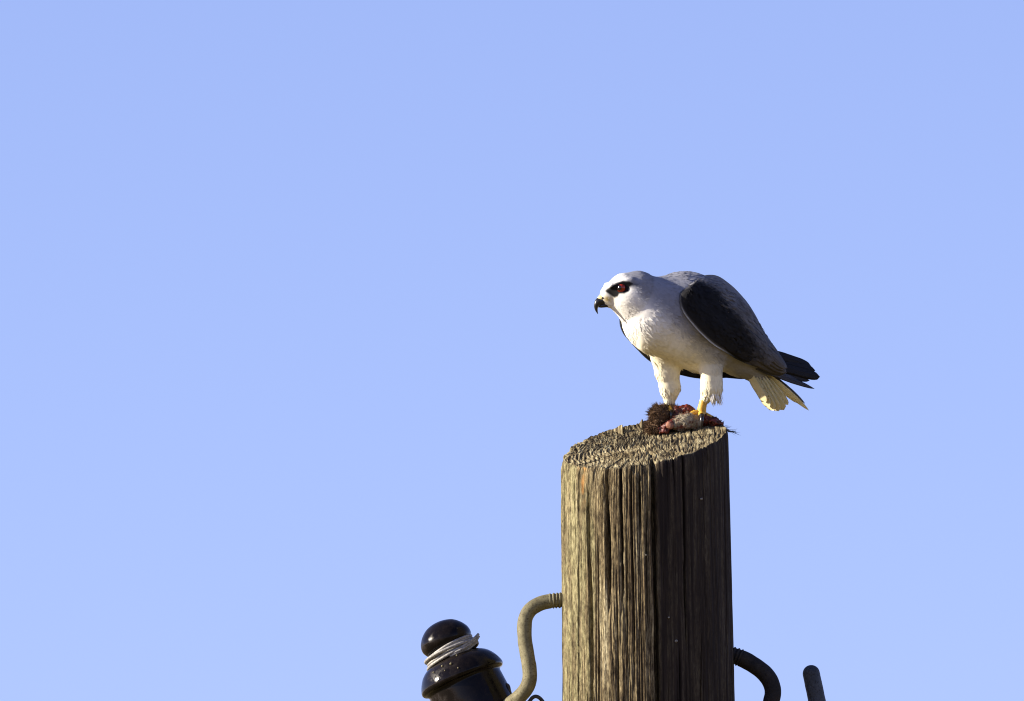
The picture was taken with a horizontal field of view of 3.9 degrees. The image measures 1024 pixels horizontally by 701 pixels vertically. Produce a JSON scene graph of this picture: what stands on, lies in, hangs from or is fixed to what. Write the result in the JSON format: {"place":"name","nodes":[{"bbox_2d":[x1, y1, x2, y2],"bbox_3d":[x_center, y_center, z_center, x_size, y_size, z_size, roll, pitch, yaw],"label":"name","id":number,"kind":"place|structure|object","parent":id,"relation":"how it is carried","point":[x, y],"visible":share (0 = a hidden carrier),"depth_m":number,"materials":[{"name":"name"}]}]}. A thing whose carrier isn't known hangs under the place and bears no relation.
{"place":"outdoors","nodes":[
{"label":"outdoors","id":0,"kind":"place"},
{"bbox_2d":[0,0,1023,700],"label":"sky","id":1,"kind":"structure","parent":0,"point":[305,346],"materials":[{"name":"blue"}]},
{"label":"ground","id":2,"kind":"structure","parent":0,"visible":0},
{"bbox_2d":[561,419,734,700],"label":"utility pole","id":3,"kind":"object","parent":2,"relation":"on","point":[646,590],"visible":1,"depth_m":19.88,"materials":[{"name":"brown wood"}]},
{"bbox_2d":[503,592,562,700],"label":"insulator hook","id":4,"kind":"object","parent":3,"relation":"attached to","point":[530,610],"visible":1,"depth_m":19.94,"materials":[{"name":"metal"}]},
{"bbox_2d":[421,619,511,700],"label":"insulator","id":5,"kind":"object","parent":4,"relation":"attached to","point":[460,665],"visible":1,"depth_m":19.97,"materials":[{"name":"brown ceramic"}]},
{"bbox_2d":[506,683,543,700],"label":"loose wire","id":6,"kind":"object","parent":4,"relation":"attached to","point":[538,697],"visible":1,"depth_m":19.98,"materials":[{"name":"grey metal"}]},
{"bbox_2d":[641,401,738,436],"bbox_3d":[0.239,0.094,20.056,0.135,0.056,0.062,0,-10,0],"label":"dead rodent","id":7,"kind":"object","parent":3,"relation":"on","point":[660,421],"visible":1,"depth_m":20.04,"materials":[{"name":"fur"}]},
{"bbox_2d":[594,271,819,429],"bbox_3d":[0.257,0.005,20.070,0.332,0.216,0.136,8,-13,-40],"label":"bird of prey","id":8,"kind":"object","parent":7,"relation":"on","point":[708,331],"visible":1,"depth_m":20.02,"materials":[{"name":"white"}]},
{"bbox_2d":[733,647,825,700],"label":"insulator hook","id":9,"kind":"object","parent":3,"relation":"attached to","point":[764,673],"visible":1,"depth_m":19.94,"materials":[{"name":"metal"}]}
]}

